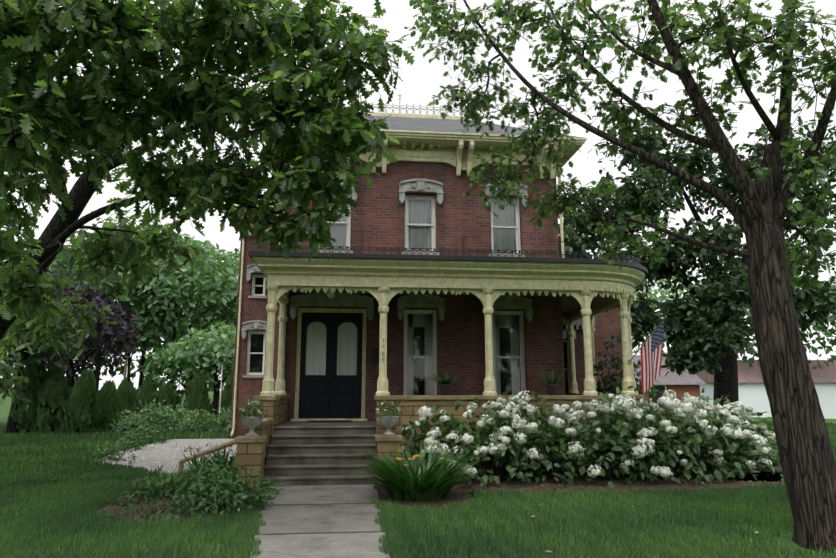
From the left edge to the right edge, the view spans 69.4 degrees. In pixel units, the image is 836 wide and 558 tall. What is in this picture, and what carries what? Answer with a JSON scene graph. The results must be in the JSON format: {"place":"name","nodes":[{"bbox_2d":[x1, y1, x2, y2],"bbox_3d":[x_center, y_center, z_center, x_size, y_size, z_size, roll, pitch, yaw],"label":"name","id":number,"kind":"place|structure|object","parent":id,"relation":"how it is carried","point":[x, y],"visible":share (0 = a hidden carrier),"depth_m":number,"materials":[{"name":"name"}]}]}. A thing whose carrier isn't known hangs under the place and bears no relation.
{"place":"outdoors","nodes":[
{"label":"outdoors","id":0,"kind":"place"},
{"bbox_2d":[0,0,414,405],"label":"oak tree","id":1,"kind":"object","parent":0,"point":[38,55],"depth_m":7.37,"materials":[{"name":"green plant"}]},
{"bbox_2d":[219,484,389,557],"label":"front walk","id":2,"kind":"structure","parent":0,"point":[322,521],"depth_m":7.45,"materials":[{"name":"concrete"}]},
{"bbox_2d":[327,288,334,297],"bbox_3d":[-1.999,0.304,13.881,0.200,0.280,0.190,1,-10,-6],"label":"porch light","id":3,"kind":"object","parent":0,"point":[330,294],"visible":0.6,"depth_m":13.80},
{"bbox_2d":[0,390,835,557],"bbox_3d":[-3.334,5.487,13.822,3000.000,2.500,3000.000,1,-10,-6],"label":"lawn","id":4,"kind":"structure","parent":0,"point":[5,407],"depth_m":7.58,"materials":[{"name":"green plant"}]},
{"bbox_2d":[0,198,52,342],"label":"tree","id":5,"kind":"object","parent":4,"relation":"on","point":[3,216],"depth_m":18.08,"materials":[{"name":"green plant"}]},
{"bbox_2d":[9,353,50,431],"bbox_3d":[-14.149,4.145,22.245,1.266,3.352,1.234,1,-10,-6],"label":"arborvitae hedge","id":6,"kind":"object","parent":4,"relation":"on","point":[23,414],"depth_m":21.84,"materials":[{"name":"green plant"}]},
{"bbox_2d":[1,295,82,433],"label":"tree","id":7,"kind":"object","parent":4,"relation":"on","point":[44,354],"depth_m":21.87,"materials":[{"name":"green plant"}]},
{"bbox_2d":[33,354,73,431],"bbox_3d":[-13.348,4.252,22.180,1.414,3.120,1.426,1,-10,-6],"label":"arborvitae hedge","id":8,"kind":"object","parent":4,"relation":"on","point":[52,389],"depth_m":21.98,"materials":[{"name":"green plant"}]},
{"bbox_2d":[5,265,110,412],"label":"tree","id":9,"kind":"object","parent":4,"relation":"on","point":[68,346],"depth_m":46.44,"materials":[{"name":"green plant"}]},
{"bbox_2d":[7,282,142,399],"bbox_3d":[-16.374,3.512,28.320,6.035,6.804,5.666,1,-10,-6],"label":"purple tree","id":10,"kind":"object","parent":4,"relation":"on","point":[122,329],"depth_m":28.12,"materials":[{"name":"purple plant"}]},
{"bbox_2d":[56,368,102,432],"bbox_3d":[-12.277,4.543,22.163,1.384,2.540,1.366,1,-10,-6],"label":"arborvitae hedge","id":11,"kind":"object","parent":4,"relation":"on","point":[83,399],"depth_m":21.86,"materials":[{"name":"green plant"}]},
{"bbox_2d":[91,380,121,429],"bbox_3d":[-12.033,4.982,23.437,1.276,2.132,1.240,1,-10,-6],"label":"arborvitae hedge","id":12,"kind":"object","parent":4,"relation":"on","point":[110,405],"depth_m":23.15,"materials":[{"name":"green plant"}]},
{"bbox_2d":[46,238,180,391],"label":"tall tree","id":13,"kind":"object","parent":4,"relation":"on","point":[55,265],"depth_m":42.80,"materials":[{"name":"plant"}]},
{"bbox_2d":[116,378,143,423],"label":"arborvitae hedge","id":14,"kind":"object","parent":4,"relation":"on","point":[127,392],"visible":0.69,"depth_m":24.78,"materials":[{"name":"green plant"}]},
{"bbox_2d":[76,297,189,381],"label":"tree","id":15,"kind":"object","parent":4,"relation":"on","point":[120,368],"depth_m":61.94,"materials":[{"name":"green plant"}]},
{"bbox_2d":[57,222,220,390],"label":"tall tree","id":16,"kind":"object","parent":4,"relation":"on","point":[163,319],"depth_m":49.85,"materials":[{"name":"green plant"}]},
{"bbox_2d":[137,374,163,424],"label":"arborvitae hedge","id":17,"kind":"object","parent":4,"relation":"on","point":[148,392],"visible":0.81,"depth_m":25.76,"materials":[{"name":"green plant"}]},
{"bbox_2d":[84,232,239,388],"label":"green tree","id":18,"kind":"object","parent":4,"relation":"on","point":[223,281],"depth_m":41.88,"materials":[{"name":"green plant"}]},
{"bbox_2d":[104,399,231,432],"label":"garden shrubs","id":19,"kind":"object","parent":4,"relation":"on","point":[193,421],"visible":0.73,"depth_m":22.95,"materials":[{"name":"green plant"}]},
{"bbox_2d":[157,382,183,421],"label":"arborvitae hedge","id":20,"kind":"object","parent":4,"relation":"on","point":[168,395],"depth_m":27.70,"materials":[{"name":"green plant"}]},
{"bbox_2d":[123,336,233,379],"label":"utility pole wires","id":21,"kind":"object","parent":4,"relation":"on","point":[125,368],"visible":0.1,"depth_m":58.11,"materials":[{"name":"brown wood"}]},
{"bbox_2d":[89,414,282,518],"bbox_3d":[-5.831,3.791,13.598,2.679,1.035,13.485,6,-12,-30],"label":"shrub","id":22,"kind":"object","parent":4,"relation":"on","point":[225,487],"visible":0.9,"depth_m":8.58,"materials":[{"name":"green plant"}]},
{"bbox_2d":[139,339,234,399],"bbox_3d":[-14.232,6.170,37.679,5.776,5.004,5.672,1,-10,-6],"label":"tree","id":23,"kind":"object","parent":4,"relation":"on","point":[159,358],"depth_m":36.34,"materials":[{"name":"green plant"}]},
{"bbox_2d":[182,373,212,421],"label":"arborvitae hedge","id":24,"kind":"object","parent":4,"relation":"on","point":[197,395],"visible":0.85,"depth_m":27.32,"materials":[{"name":"green plant"}]},
{"bbox_2d":[162,321,235,416],"bbox_3d":[-11.880,5.380,35.586,6.224,5.734,6.646,1,-10,-6],"label":"tree","id":25,"kind":"object","parent":4,"relation":"on","point":[196,347],"depth_m":34.12,"materials":[{"name":"green plant"}]},
{"bbox_2d":[160,248,239,372],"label":"green tree","id":26,"kind":"object","parent":4,"relation":"on","point":[236,250],"depth_m":55.36,"materials":[{"name":"green plant"}]},
{"bbox_2d":[178,440,236,472],"bbox_3d":[-3.910,3.346,11.194,2.005,0.874,0.100,-9,-14,41],"label":"handrail","id":27,"kind":"object","parent":4,"relation":"on","point":[210,450],"visible":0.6,"depth_m":11.22,"materials":[{"name":"beige metal"}]},
{"bbox_2d":[186,285,237,357],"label":"tree","id":28,"kind":"object","parent":4,"relation":"on","point":[224,317],"depth_m":45.53,"materials":[{"name":"green plant"}]},
{"bbox_2d":[219,365,222,418],"bbox_3d":[-7.590,4.597,23.184,0.035,2.600,0.040,1,-10,-6],"label":"pole","id":29,"kind":"object","parent":4,"relation":"on","point":[220,388],"visible":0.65,"depth_m":23.24,"materials":[{"name":"white metal"}]},
{"bbox_2d":[217,368,233,416],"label":"arborvitae hedge","id":30,"kind":"object","parent":4,"relation":"on","point":[226,400],"depth_m":28.65,"materials":[{"name":"green plant"}]},
{"bbox_2d":[261,420,376,485],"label":"porch steps","id":31,"kind":"structure","parent":4,"relation":"on","point":[302,453],"depth_m":11.39,"materials":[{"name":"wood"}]},
{"bbox_2d":[0,420,835,486],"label":"lawn grass","id":32,"kind":"structure","parent":4,"relation":"on","point":[61,454],"depth_m":15.05,"materials":[{"name":"green plant"}]},
{"bbox_2d":[230,160,622,438],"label":"brick house walls","id":33,"kind":"structure","parent":4,"relation":"on","point":[379,219],"depth_m":15.38,"materials":[{"name":"red brick"}]},
{"bbox_2d":[291,308,366,420],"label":"front door","id":34,"kind":"structure","parent":33,"relation":"attached to","point":[330,381],"depth_m":14.74,"materials":[{"name":"black wood"}]},
{"bbox_2d":[230,145,564,436],"bbox_3d":[-2.349,0.592,16.338,12.019,7.863,4.694,-6,-12,30],"label":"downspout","id":35,"kind":"object","parent":33,"relation":"attached to","point":[374,356],"visible":0.56,"depth_m":20.62,"materials":[{"name":"beige metal"}]},
{"bbox_2d":[223,126,586,235],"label":"house cornice","id":36,"kind":"structure","parent":33,"relation":"attached to","point":[458,151],"depth_m":15.64,"materials":[{"name":"beige wood"}]},
{"bbox_2d":[243,193,569,394],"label":"house windows","id":37,"kind":"structure","parent":33,"relation":"in","point":[420,344],"depth_m":15.57,"materials":[{"name":"glass"}]},
{"bbox_2d":[241,177,594,338],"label":"window hoods","id":38,"kind":"object","parent":33,"relation":"attached to","point":[412,300],"visible":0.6,"depth_m":15.15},
{"bbox_2d":[256,113,582,204],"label":"house roof","id":39,"kind":"structure","parent":33,"relation":"on","point":[407,122],"depth_m":16.66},
{"bbox_2d":[365,93,468,116],"bbox_3d":[-0.312,-4.745,20.826,3.230,0.700,5.645,1,-10,-6],"label":"roof cresting","id":40,"kind":"object","parent":39,"relation":"on","point":[420,108],"visible":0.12,"depth_m":18.10,"materials":[{"name":"grey metal"}]},
{"bbox_2d":[94,439,785,521],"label":"gravel beds","id":41,"kind":"object","parent":4,"relation":"on","point":[168,453],"depth_m":10.92,"materials":[{"name":"grey gravel"}]},
{"bbox_2d":[128,443,222,470],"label":"gravel weeds","id":42,"kind":"object","parent":41,"relation":"on","point":[197,450],"visible":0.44,"depth_m":15.80,"materials":[{"name":"green plant"}]},
{"bbox_2d":[140,442,235,491],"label":"bed perennials","id":43,"kind":"object","parent":41,"relation":"on","point":[215,456],"visible":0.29,"depth_m":10.88,"materials":[{"name":"green plant"}]},
{"bbox_2d":[342,440,487,501],"bbox_3d":[0.012,3.011,9.457,2.421,0.811,2.469,1,-10,-6],"label":"daylily","id":44,"kind":"object","parent":41,"relation":"on","point":[434,480],"depth_m":9.14,"materials":[{"name":"green plant"}]},
{"bbox_2d":[398,454,442,477],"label":"flower stems","id":45,"kind":"object","parent":44,"relation":"attached to","point":[411,464],"visible":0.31,"depth_m":9.49,"materials":[{"name":"green plant"}]},
{"bbox_2d":[97,474,783,522],"bbox_3d":[1.827,3.642,10.909,13.574,0.078,4.519,5,-11,-24],"label":"beds ground cover","id":46,"kind":"object","parent":41,"relation":"on","point":[130,507],"visible":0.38,"depth_m":8.72,"materials":[{"name":"green plant"}]},
{"bbox_2d":[95,485,794,554],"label":"fallen leaves","id":47,"kind":"object","parent":4,"relation":"on","point":[662,486],"visible":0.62,"depth_m":8.43,"materials":[{"name":"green plant"}]},
{"bbox_2d":[400,386,781,488],"bbox_3d":[3.639,3.108,12.420,8.743,1.782,4.134,1,-10,-6],"label":"hydrangea","id":48,"kind":"object","parent":4,"relation":"on","point":[529,466],"depth_m":11.23,"materials":[{"name":"white plant"}]},
{"bbox_2d":[593,329,674,439],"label":"garden shrubs","id":49,"kind":"object","parent":4,"relation":"on","point":[609,385],"visible":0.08,"depth_m":16.47,"materials":[{"name":"green plant"}]},
{"bbox_2d":[633,355,706,417],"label":"orange neighbour shed","id":50,"kind":"structure","parent":4,"relation":"on","point":[685,382],"depth_m":35.83,"materials":[{"name":"red brick"}]},
{"bbox_2d":[630,273,744,353],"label":"tree","id":51,"kind":"object","parent":4,"relation":"on","point":[661,298],"depth_m":54.40,"materials":[{"name":"green plant"}]},
{"bbox_2d":[694,276,835,369],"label":"tree","id":52,"kind":"object","parent":4,"relation":"on","point":[831,321],"depth_m":44.96,"materials":[{"name":"green plant"}]},
{"bbox_2d":[696,360,835,418],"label":"white neighbour house","id":53,"kind":"structure","parent":4,"relation":"on","point":[752,390],"depth_m":44.11,"materials":[{"name":"white"}]},
{"bbox_2d":[0,0,835,390],"label":"sky","id":54,"kind":"structure","parent":0,"point":[422,79],"materials":[{"name":"white"}]},
{"bbox_2d":[234,393,644,486],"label":"porch stone parapet","id":55,"kind":"structure","parent":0,"point":[252,452],"depth_m":12.32,"materials":[{"name":"brown stone"}]},
{"bbox_2d":[242,416,399,436],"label":"urn planters","id":56,"kind":"object","parent":55,"relation":"on","point":[251,423],"visible":0.96,"depth_m":10.71,"materials":[{"name":"stone"}]},
{"bbox_2d":[238,396,404,420],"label":"potted plants","id":57,"kind":"object","parent":56,"relation":"on","point":[256,413],"visible":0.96,"depth_m":10.79,"materials":[{"name":"green plant"}]},
{"bbox_2d":[239,400,399,413],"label":"urn flowers","id":58,"kind":"object","parent":57,"relation":"attached to","point":[249,403],"visible":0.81,"depth_m":10.76,"materials":[{"name":"white plant"}]},
{"bbox_2d":[260,285,637,395],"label":"porch columns","id":59,"kind":"structure","parent":55,"relation":"on","point":[383,296],"depth_m":13.03,"materials":[{"name":"beige wood"}]},
{"bbox_2d":[248,251,647,322],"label":"porch entablature","id":60,"kind":"structure","parent":59,"relation":"on","point":[426,274],"depth_m":12.92,"materials":[{"name":"beige wood"}]},
{"bbox_2d":[257,232,640,264],"bbox_3d":[2.119,-0.476,14.204,10.777,0.490,4.187,8,-13,-38],"label":"porch iron cresting","id":61,"kind":"object","parent":60,"relation":"on","point":[477,250],"visible":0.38,"depth_m":12.93,"materials":[{"name":"black metal"}]},
{"bbox_2d":[628,315,666,363],"bbox_3d":[5.009,1.339,13.216,0.084,1.017,0.972,9,-14,-42],"label":"flag pole","id":62,"kind":"object","parent":59,"relation":"attached to","point":[629,361],"visible":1,"depth_m":13.23,"materials":[{"name":"grey metal"}]},
{"bbox_2d":[640,320,663,394],"bbox_3d":[5.106,1.685,13.067,0.148,1.618,0.589,10,-14,-42],"label":"american flag","id":63,"kind":"object","parent":62,"relation":"hanging from","point":[651,353],"visible":1,"depth_m":13.09,"materials":[{"name":"multicoloured fabric"}]},
{"bbox_2d":[439,384,557,394],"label":"flower pots","id":64,"kind":"object","parent":55,"relation":"on","point":[445,389],"visible":1,"depth_m":12.72,"materials":[{"name":"brown ceramic"}]},
{"bbox_2d":[425,365,570,383],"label":"potted plants","id":65,"kind":"object","parent":64,"relation":"in","point":[443,379],"visible":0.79,"depth_m":12.79,"materials":[{"name":"green plant"}]},
{"bbox_2d":[404,0,835,552],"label":"maple tree","id":66,"kind":"object","parent":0,"point":[823,169],"depth_m":7.50,"materials":[{"name":"green plant"}]},
{"bbox_2d":[558,116,835,406],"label":"tree","id":67,"kind":"object","parent":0,"point":[702,347],"depth_m":22.39,"materials":[{"name":"green plant"}]}
]}

